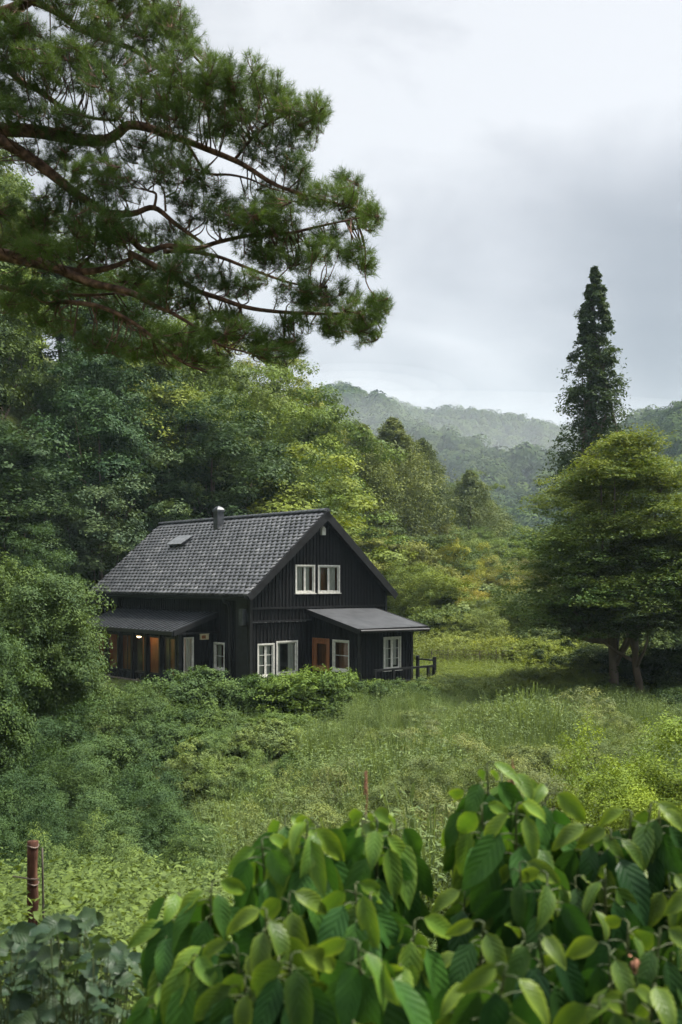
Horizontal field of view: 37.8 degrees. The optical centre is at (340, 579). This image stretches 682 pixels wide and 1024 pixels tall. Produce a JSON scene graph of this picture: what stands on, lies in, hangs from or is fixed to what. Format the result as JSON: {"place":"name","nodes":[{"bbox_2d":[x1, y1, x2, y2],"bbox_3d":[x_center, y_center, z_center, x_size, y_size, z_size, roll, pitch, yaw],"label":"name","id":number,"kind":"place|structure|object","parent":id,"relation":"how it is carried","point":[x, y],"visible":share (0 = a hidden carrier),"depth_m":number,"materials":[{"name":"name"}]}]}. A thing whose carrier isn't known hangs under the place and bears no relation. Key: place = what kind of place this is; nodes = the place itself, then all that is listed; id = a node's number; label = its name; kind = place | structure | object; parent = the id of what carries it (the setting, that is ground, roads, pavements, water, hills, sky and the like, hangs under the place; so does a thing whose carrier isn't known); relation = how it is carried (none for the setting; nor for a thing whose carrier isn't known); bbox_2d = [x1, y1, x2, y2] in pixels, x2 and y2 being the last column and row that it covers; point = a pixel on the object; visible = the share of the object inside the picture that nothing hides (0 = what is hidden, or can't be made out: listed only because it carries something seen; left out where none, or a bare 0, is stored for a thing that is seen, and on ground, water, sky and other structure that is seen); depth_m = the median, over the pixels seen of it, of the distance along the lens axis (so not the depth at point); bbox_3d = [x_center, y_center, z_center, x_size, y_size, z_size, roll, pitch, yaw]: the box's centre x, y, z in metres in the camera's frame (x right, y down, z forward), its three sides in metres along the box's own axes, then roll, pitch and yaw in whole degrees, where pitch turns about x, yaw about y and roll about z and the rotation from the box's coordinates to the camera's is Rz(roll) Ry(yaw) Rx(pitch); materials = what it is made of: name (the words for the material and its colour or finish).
{"place":"outdoors","nodes":[
{"label":"outdoors","id":0,"kind":"place"},
{"bbox_2d":[0,338,681,902],"bbox_3d":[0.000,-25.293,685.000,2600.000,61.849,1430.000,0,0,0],"label":"ground","id":1,"kind":"structure","parent":0,"point":[16,416],"depth_m":42.77,"materials":[{"name":"plant"}]},
{"bbox_2d":[0,625,51,784],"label":"shrub","id":2,"kind":"object","parent":1,"relation":"on","point":[16,724],"visible":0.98,"depth_m":19.80,"materials":[{"name":"green plant"}]},
{"bbox_2d":[12,840,44,925],"bbox_3d":[-1.974,2.445,6.397,0.266,1.532,0.091,0,0,-15],"label":"wooden post","id":3,"kind":"object","parent":1,"relation":"on","point":[32,878],"visible":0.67,"depth_m":6.38,"materials":[{"name":"wood"}]},
{"bbox_2d":[0,264,57,420],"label":"forest tree","id":4,"kind":"object","parent":1,"relation":"on","point":[22,324],"visible":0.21,"depth_m":59.29,"materials":[{"name":"green plant"}]},
{"bbox_2d":[0,921,66,1023],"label":"vine","id":5,"kind":"object","parent":1,"relation":"on","point":[19,942],"visible":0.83,"depth_m":3.78,"materials":[{"name":"green plant"}]},
{"bbox_2d":[0,732,73,857],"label":"shrub","id":6,"kind":"object","parent":1,"relation":"on","point":[11,803],"visible":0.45,"depth_m":17.62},
{"bbox_2d":[0,792,84,885],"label":"shrub","id":7,"kind":"object","parent":1,"relation":"on","point":[54,839],"visible":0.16,"depth_m":14.90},
{"bbox_2d":[0,520,90,637],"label":"tree","id":8,"kind":"object","parent":1,"relation":"on","point":[59,556],"visible":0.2,"depth_m":41.86,"materials":[{"name":"green plant"}]},
{"bbox_2d":[0,476,92,629],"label":"tree","id":9,"kind":"object","parent":1,"relation":"on","point":[13,523],"visible":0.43,"depth_m":46.28,"materials":[{"name":"green plant"}]},
{"bbox_2d":[0,216,97,416],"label":"forest tree","id":10,"kind":"object","parent":1,"relation":"on","point":[8,378],"visible":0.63,"depth_m":53.32,"materials":[{"name":"green plant"}]},
{"bbox_2d":[0,419,100,542],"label":"forest tree","id":11,"kind":"object","parent":1,"relation":"on","point":[13,443],"visible":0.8,"depth_m":46.95,"materials":[{"name":"green plant"}]},
{"bbox_2d":[7,690,114,803],"bbox_3d":[-6.865,3.888,21.996,3.794,3.036,2.769,0,0,-42],"label":"shrub","id":12,"kind":"object","parent":1,"relation":"on","point":[45,735],"visible":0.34,"depth_m":22.02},
{"bbox_2d":[0,547,122,745],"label":"shrub","id":13,"kind":"object","parent":1,"relation":"on","point":[63,650],"visible":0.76,"depth_m":23.69,"materials":[{"name":"green plant"}]},
{"bbox_2d":[25,737,125,846],"bbox_3d":[-5.301,4.320,19.778,2.331,2.382,2.442,0,0,8],"label":"shrub","id":14,"kind":"object","parent":1,"relation":"on","point":[66,783],"visible":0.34,"depth_m":19.37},
{"bbox_2d":[17,822,146,891],"bbox_3d":[-3.274,3.945,12.779,1.663,1.799,1.213,0,0,-27],"label":"shrub","id":15,"kind":"object","parent":1,"relation":"on","point":[58,854],"visible":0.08,"depth_m":12.67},
{"bbox_2d":[25,906,143,1023],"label":"vine","id":16,"kind":"object","parent":1,"relation":"on","point":[82,998],"visible":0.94,"depth_m":3.63,"materials":[{"name":"green plant"}]},
{"bbox_2d":[22,726,157,784],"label":"shrub","id":17,"kind":"object","parent":1,"relation":"on","point":[123,752],"visible":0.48,"depth_m":24.48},
{"bbox_2d":[5,271,175,414],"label":"forest tree","id":18,"kind":"object","parent":1,"relation":"on","point":[81,311],"visible":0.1,"depth_m":64.89,"materials":[{"name":"green plant"}]},
{"bbox_2d":[7,343,176,582],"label":"forest tree","id":19,"kind":"object","parent":1,"relation":"on","point":[128,435],"visible":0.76,"depth_m":52.64,"materials":[{"name":"green plant"}]},
{"bbox_2d":[59,787,166,865],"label":"shrub","id":20,"kind":"object","parent":1,"relation":"on","point":[114,826],"visible":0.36,"depth_m":16.20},
{"bbox_2d":[0,847,234,1023],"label":"slope weeds","id":21,"kind":"object","parent":1,"relation":"on","point":[124,913],"visible":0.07,"depth_m":7.74,"materials":[{"name":"green plant"}]},
{"bbox_2d":[29,449,208,617],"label":"tree","id":22,"kind":"object","parent":1,"relation":"on","point":[106,533],"visible":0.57,"depth_m":48.88,"materials":[{"name":"green plant"}]},
{"bbox_2d":[34,337,205,518],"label":"forest tree","id":23,"kind":"object","parent":1,"relation":"on","point":[109,381],"visible":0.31,"depth_m":56.61,"materials":[{"name":"green plant"}]},
{"bbox_2d":[49,295,197,431],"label":"forest tree","id":24,"kind":"object","parent":1,"relation":"on","point":[153,370],"visible":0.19,"depth_m":61.05,"materials":[{"name":"green plant"}]},
{"bbox_2d":[70,807,178,889],"bbox_3d":[-3.049,4.221,14.319,1.845,1.809,1.346,0,0,15],"label":"shrub","id":25,"kind":"object","parent":1,"relation":"on","point":[123,850],"visible":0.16,"depth_m":14.31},
{"bbox_2d":[94,681,179,729],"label":"shrub","id":26,"kind":"object","parent":1,"relation":"on","point":[125,707],"visible":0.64,"depth_m":28.93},
{"bbox_2d":[90,753,186,825],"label":"shrub","id":27,"kind":"object","parent":1,"relation":"on","point":[139,774],"visible":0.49,"depth_m":20.91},
{"bbox_2d":[106,776,203,864],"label":"shrub","id":28,"kind":"object","parent":1,"relation":"on","point":[163,829],"visible":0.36,"depth_m":17.27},
{"bbox_2d":[84,349,236,498],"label":"forest tree","id":29,"kind":"object","parent":1,"relation":"on","point":[154,396],"visible":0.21,"depth_m":57.20,"materials":[{"name":"green plant"}]},
{"bbox_2d":[120,718,213,766],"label":"shrub","id":30,"kind":"object","parent":1,"relation":"on","point":[159,739],"visible":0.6,"depth_m":26.32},
{"bbox_2d":[134,703,223,736],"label":"shrub","id":31,"kind":"object","parent":1,"relation":"on","point":[166,715],"visible":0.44,"depth_m":28.07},
{"bbox_2d":[125,280,240,444],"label":"forest tree","id":32,"kind":"object","parent":1,"relation":"on","point":[186,372],"visible":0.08,"depth_m":68.92,"materials":[{"name":"green plant"}]},
{"bbox_2d":[125,665,248,710],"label":"shrub","id":33,"kind":"object","parent":1,"relation":"on","point":[202,691],"visible":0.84,"depth_m":30.98,"materials":[{"name":"plant"}]},
{"bbox_2d":[126,877,253,1023],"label":"leafy plant","id":34,"kind":"object","parent":1,"relation":"on","point":[175,964],"visible":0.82,"depth_m":2.63,"materials":[{"name":"green plant"}]},
{"bbox_2d":[150,813,241,888],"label":"shrub","id":35,"kind":"object","parent":1,"relation":"on","point":[177,839],"visible":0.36,"depth_m":15.33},
{"bbox_2d":[0,0,395,379],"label":"pine tree","id":36,"kind":"object","parent":1,"relation":"on","point":[271,227],"visible":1,"depth_m":8.78,"materials":[{"name":"green plant"}]},
{"bbox_2d":[117,397,284,514],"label":"tree","id":37,"kind":"object","parent":1,"relation":"on","point":[172,428],"visible":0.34,"depth_m":56.66,"materials":[{"name":"green plant"}]},
{"bbox_2d":[153,735,261,805],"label":"shrub","id":38,"kind":"object","parent":1,"relation":"on","point":[185,762],"visible":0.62,"depth_m":22.95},
{"bbox_2d":[178,704,248,737],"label":"shrub","id":39,"kind":"object","parent":1,"relation":"on","point":[217,720],"visible":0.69,"depth_m":28.32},
{"bbox_2d":[1,678,445,913],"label":"ground cover","id":40,"kind":"object","parent":1,"relation":"on","point":[266,763],"visible":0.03,"depth_m":26.25,"materials":[{"name":"green plant"}]},
{"bbox_2d":[141,389,307,526],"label":"forest tree","id":41,"kind":"object","parent":1,"relation":"on","point":[228,494],"visible":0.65,"depth_m":54.88,"materials":[{"name":"green plant"}]},
{"bbox_2d":[164,353,294,485],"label":"forest tree","id":42,"kind":"object","parent":1,"relation":"on","point":[246,385],"visible":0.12,"depth_m":62.84,"materials":[{"name":"green plant"}]},
{"bbox_2d":[188,735,276,807],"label":"shrub","id":43,"kind":"object","parent":1,"relation":"on","point":[240,772],"visible":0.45,"depth_m":22.34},
{"bbox_2d":[144,416,351,524],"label":"forest tree","id":44,"kind":"object","parent":1,"relation":"on","point":[319,477],"visible":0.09,"depth_m":61.13,"materials":[{"name":"green plant"}]},
{"bbox_2d":[210,970,287,1023],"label":"leafy plant","id":45,"kind":"object","parent":1,"relation":"on","point":[225,1011],"visible":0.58,"depth_m":2.18,"materials":[{"name":"green plant"}]},
{"bbox_2d":[215,673,287,711],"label":"shrub","id":46,"kind":"object","parent":1,"relation":"on","point":[252,682],"visible":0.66,"depth_m":31.37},
{"bbox_2d":[87,506,435,684],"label":"house","id":47,"kind":"structure","parent":1,"relation":"on","point":[263,594],"depth_m":37.93,"materials":[{"name":"wood"}]},
{"bbox_2d":[263,640,297,675],"bbox_3d":[-2.228,2.885,37.349,1.410,1.630,0.780,0,0,-41],"label":"window","id":48,"kind":"structure","parent":47,"relation":"in","point":[286,651],"depth_m":37.40,"materials":[{"name":"white paint"}]},
{"bbox_2d":[219,718,307,756],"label":"shrub","id":49,"kind":"object","parent":1,"relation":"on","point":[281,745],"visible":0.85,"depth_m":26.65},
{"bbox_2d":[193,888,336,1023],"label":"leafy plant","id":50,"kind":"object","parent":1,"relation":"on","point":[272,949],"visible":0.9,"depth_m":2.24,"materials":[{"name":"green plant"}]},
{"bbox_2d":[212,337,319,438],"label":"forest tree","id":51,"kind":"object","parent":1,"relation":"on","point":[278,385],"visible":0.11,"depth_m":71.94,"materials":[{"name":"green plant"}]},
{"bbox_2d":[226,795,324,857],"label":"shrub","id":52,"kind":"object","parent":1,"relation":"on","point":[251,829],"visible":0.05,"depth_m":14.00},
{"bbox_2d":[204,361,360,517],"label":"forest tree","id":53,"kind":"object","parent":1,"relation":"on","point":[285,415],"visible":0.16,"depth_m":67.77,"materials":[{"name":"green plant"}]},
{"bbox_2d":[228,813,348,944],"bbox_3d":[-0.152,1.319,2.918,0.398,1.308,0.478,0,0,0],"label":"leafy plant","id":54,"kind":"object","parent":1,"relation":"on","point":[272,861],"visible":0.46,"depth_m":2.75,"materials":[{"name":"green plant"}]},
{"bbox_2d":[256,764,346,834],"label":"shrub","id":55,"kind":"object","parent":1,"relation":"on","point":[322,811],"visible":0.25,"depth_m":17.00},
{"bbox_2d":[240,664,387,714],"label":"shrub","id":56,"kind":"object","parent":1,"relation":"on","point":[296,685],"visible":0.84,"depth_m":31.06,"materials":[{"name":"plant"}]},
{"bbox_2d":[234,441,406,562],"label":"forest tree","id":57,"kind":"object","parent":1,"relation":"on","point":[363,504],"visible":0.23,"depth_m":55.52,"materials":[{"name":"green plant"}]},
{"bbox_2d":[290,754,376,816],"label":"shrub","id":58,"kind":"object","parent":1,"relation":"on","point":[327,773],"visible":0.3,"depth_m":20.81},
{"bbox_2d":[283,684,386,720],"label":"shrub","id":59,"kind":"object","parent":1,"relation":"on","point":[340,694],"visible":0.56,"depth_m":30.99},
{"bbox_2d":[263,381,413,509],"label":"forest tree","id":60,"kind":"object","parent":1,"relation":"on","point":[308,395],"visible":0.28,"depth_m":71.28,"materials":[{"name":"green plant"}]},
{"bbox_2d":[290,489,409,582],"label":"forest tree","id":61,"kind":"object","parent":1,"relation":"on","point":[384,535],"visible":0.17,"depth_m":64.11,"materials":[{"name":"green plant"}]},
{"bbox_2d":[318,423,417,549],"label":"columnar tree","id":62,"kind":"object","parent":1,"relation":"on","point":[373,464],"visible":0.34,"depth_m":83.11,"materials":[{"name":"green plant"}]},
{"bbox_2d":[332,777,416,836],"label":"shrub","id":63,"kind":"object","parent":1,"relation":"on","point":[390,791],"visible":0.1,"depth_m":16.25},
{"bbox_2d":[315,879,451,1023],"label":"leafy plant","id":64,"kind":"object","parent":1,"relation":"on","point":[383,958],"visible":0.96,"depth_m":2.42,"materials":[{"name":"green plant"}]},
{"bbox_2d":[339,771,434,940],"bbox_3d":[0.088,1.293,3.011,0.345,1.437,0.443,0,0,-31],"label":"leafy plant","id":65,"kind":"object","parent":1,"relation":"on","point":[395,867],"visible":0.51,"depth_m":2.88,"materials":[{"name":"green plant"}]},
{"bbox_2d":[339,416,458,543],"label":"columnar tree","id":66,"kind":"object","parent":1,"relation":"on","point":[392,429],"visible":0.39,"depth_m":86.97,"materials":[{"name":"green plant"}]},
{"bbox_2d":[349,751,465,825],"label":"shrub","id":67,"kind":"object","parent":1,"relation":"on","point":[422,763],"visible":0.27,"depth_m":18.78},
{"bbox_2d":[354,527,465,601],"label":"forest tree","id":68,"kind":"object","parent":1,"relation":"on","point":[425,555],"visible":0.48,"depth_m":63.79,"materials":[{"name":"green plant"}]},
{"bbox_2d":[388,781,460,844],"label":"shrub","id":69,"kind":"object","parent":1,"relation":"on","point":[443,807],"visible":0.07,"depth_m":14.57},
{"bbox_2d":[171,678,681,949],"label":"meadow weeds","id":70,"kind":"object","parent":1,"relation":"on","point":[531,725],"visible":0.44,"depth_m":23.91,"materials":[{"name":"green plant"}]},
{"bbox_2d":[396,438,458,537],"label":"columnar tree","id":71,"kind":"object","parent":1,"relation":"on","point":[432,457],"visible":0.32,"depth_m":96.19,"materials":[{"name":"green plant"}]},
{"bbox_2d":[380,546,493,626],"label":"bush","id":72,"kind":"object","parent":1,"relation":"on","point":[436,594],"visible":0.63,"depth_m":57.06,"materials":[{"name":"plant"}]},
{"bbox_2d":[364,522,516,603],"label":"forest tree","id":73,"kind":"object","parent":1,"relation":"on","point":[435,540],"visible":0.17,"depth_m":71.27,"materials":[{"name":"green plant"}]},
{"bbox_2d":[394,717,494,772],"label":"shrub","id":74,"kind":"object","parent":1,"relation":"on","point":[429,722],"visible":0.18,"depth_m":22.35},
{"bbox_2d":[407,603,484,642],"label":"bush","id":75,"kind":"object","parent":1,"relation":"on","point":[427,615],"visible":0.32,"depth_m":50.75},
{"bbox_2d":[351,962,549,1023],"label":"leafy plant","id":76,"kind":"object","parent":1,"relation":"on","point":[484,999],"visible":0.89,"depth_m":1.92,"materials":[{"name":"green plant"}]},
{"bbox_2d":[423,537,490,596],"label":"young tree","id":77,"kind":"object","parent":1,"relation":"on","point":[448,558],"visible":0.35,"depth_m":71.02,"materials":[{"name":"green plant"}]},
{"bbox_2d":[414,672,513,699],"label":"shrub","id":78,"kind":"object","parent":1,"relation":"on","point":[447,679],"visible":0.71,"depth_m":35.25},
{"bbox_2d":[420,888,512,1010],"bbox_3d":[0.330,1.401,2.703,0.404,1.131,0.656,0,0,0],"label":"leafy plant","id":79,"kind":"object","parent":1,"relation":"on","point":[467,949],"visible":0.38,"depth_m":2.47,"materials":[{"name":"green plant"}]},
{"bbox_2d":[428,595,509,640],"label":"bush","id":80,"kind":"object","parent":1,"relation":"on","point":[475,618],"visible":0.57,"depth_m":49.65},
{"bbox_2d":[432,469,518,564],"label":"columnar tree","id":81,"kind":"object","parent":1,"relation":"on","point":[463,500],"visible":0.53,"depth_m":106.71,"materials":[{"name":"green plant"}]},
{"bbox_2d":[437,747,523,825],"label":"shrub","id":82,"kind":"object","parent":1,"relation":"on","point":[469,769],"visible":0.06,"depth_m":17.88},
{"bbox_2d":[451,583,557,641],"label":"bush","id":83,"kind":"object","parent":1,"relation":"on","point":[477,604],"visible":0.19,"depth_m":53.12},
{"bbox_2d":[441,760,585,932],"bbox_3d":[0.515,1.274,2.909,0.416,1.469,0.681,0,0,0],"label":"leafy plant","id":84,"kind":"object","parent":1,"relation":"on","point":[485,838],"visible":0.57,"depth_m":2.84,"materials":[{"name":"green plant"}]},
{"bbox_2d":[479,740,571,782],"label":"shrub","id":85,"kind":"object","parent":1,"relation":"on","point":[537,756],"visible":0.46,"depth_m":21.80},
{"bbox_2d":[490,665,575,689],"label":"shrub","id":86,"kind":"object","parent":1,"relation":"on","point":[513,675],"visible":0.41,"depth_m":35.71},
{"bbox_2d":[413,603,656,667],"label":"valley grass","id":87,"kind":"structure","parent":1,"relation":"on","point":[424,652],"depth_m":45.38,"materials":[{"name":"green plant"}]},
{"bbox_2d":[407,653,681,700],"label":"meadow grass","id":88,"kind":"structure","parent":1,"relation":"on","point":[466,669],"depth_m":40.27,"materials":[{"name":"green plant"}]},
{"bbox_2d":[471,859,622,1023],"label":"leafy plant","id":89,"kind":"object","parent":1,"relation":"on","point":[537,933],"visible":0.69,"depth_m":2.49,"materials":[{"name":"green plant"}]},
{"bbox_2d":[502,749,611,815],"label":"shrub","id":90,"kind":"object","parent":1,"relation":"on","point":[551,787],"visible":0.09,"depth_m":16.25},
{"bbox_2d":[528,627,620,675],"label":"bush","id":91,"kind":"object","parent":1,"relation":"on","point":[586,650],"visible":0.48,"depth_m":38.93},
{"bbox_2d":[539,656,616,695],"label":"shrub","id":92,"kind":"object","parent":1,"relation":"on","point":[559,680],"visible":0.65,"depth_m":34.74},
{"bbox_2d":[538,686,617,731],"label":"shrub","id":93,"kind":"object","parent":1,"relation":"on","point":[585,700],"visible":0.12,"depth_m":28.02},
{"bbox_2d":[481,422,681,685],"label":"maple tree","id":94,"kind":"object","parent":1,"relation":"on","point":[654,473],"visible":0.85,"depth_m":33.93,"materials":[{"name":"green plant"}]},
{"bbox_2d":[532,265,650,567],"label":"cypress tree","id":95,"kind":"object","parent":1,"relation":"on","point":[595,398],"visible":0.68,"depth_m":61.49,"materials":[{"name":"green plant"}]},
{"bbox_2d":[543,721,647,786],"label":"shrub","id":96,"kind":"object","parent":1,"relation":"on","point":[612,750],"visible":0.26,"depth_m":20.07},
{"bbox_2d":[522,534,681,696],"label":"maple tree","id":97,"kind":"object","parent":1,"relation":"on","point":[634,636],"visible":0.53,"depth_m":33.16,"materials":[{"name":"green plant"}]},
{"bbox_2d":[540,706,681,841],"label":"yellow bush","id":98,"kind":"object","parent":1,"relation":"on","point":[626,798],"visible":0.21,"depth_m":11.54,"materials":[{"name":"plant"}]},
{"bbox_2d":[572,699,656,749],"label":"shrub","id":99,"kind":"object","parent":1,"relation":"on","point":[626,722],"visible":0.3,"depth_m":25.83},
{"bbox_2d":[551,801,681,955],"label":"leafy plant","id":100,"kind":"object","parent":1,"relation":"on","point":[606,875],"visible":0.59,"depth_m":2.75,"materials":[{"name":"green plant"}]},
{"bbox_2d":[553,915,681,1023],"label":"leafy plant","id":101,"kind":"object","parent":1,"relation":"on","point":[617,991],"visible":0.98,"depth_m":2.26,"materials":[{"name":"green plant"}]},
{"bbox_2d":[584,708,681,830],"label":"yellow bush","id":102,"kind":"object","parent":1,"relation":"on","point":[671,788],"visible":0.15,"depth_m":13.26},
{"bbox_2d":[594,642,681,690],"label":"bush","id":103,"kind":"object","parent":1,"relation":"on","point":[665,660],"visible":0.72,"depth_m":35.21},
{"bbox_2d":[640,808,681,1008],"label":"leafy plant","id":104,"kind":"object","parent":1,"relation":"on","point":[666,905],"visible":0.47,"depth_m":2.72,"materials":[{"name":"green plant"}]},
{"bbox_2d":[0,0,681,425],"label":"sky","id":105,"kind":"structure","parent":0,"point":[510,150],"materials":[{"name":"white"}]},
{"bbox_2d":[438,430,529,486],"bbox_3d":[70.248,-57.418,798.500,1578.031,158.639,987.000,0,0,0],"label":"mountain","id":106,"kind":"structure","parent":0,"point":[526,475],"depth_m":439.46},
{"bbox_2d":[288,380,600,542],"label":"forest","id":107,"kind":"object","parent":106,"relation":"on","point":[461,440],"visible":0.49,"depth_m":484.54,"materials":[{"name":"plant"}]},
{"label":"mountain","id":108,"kind":"structure","parent":0,"visible":0},
{"bbox_2d":[542,399,681,565],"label":"forest","id":109,"kind":"object","parent":108,"relation":"on","point":[668,419],"visible":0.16,"depth_m":389.54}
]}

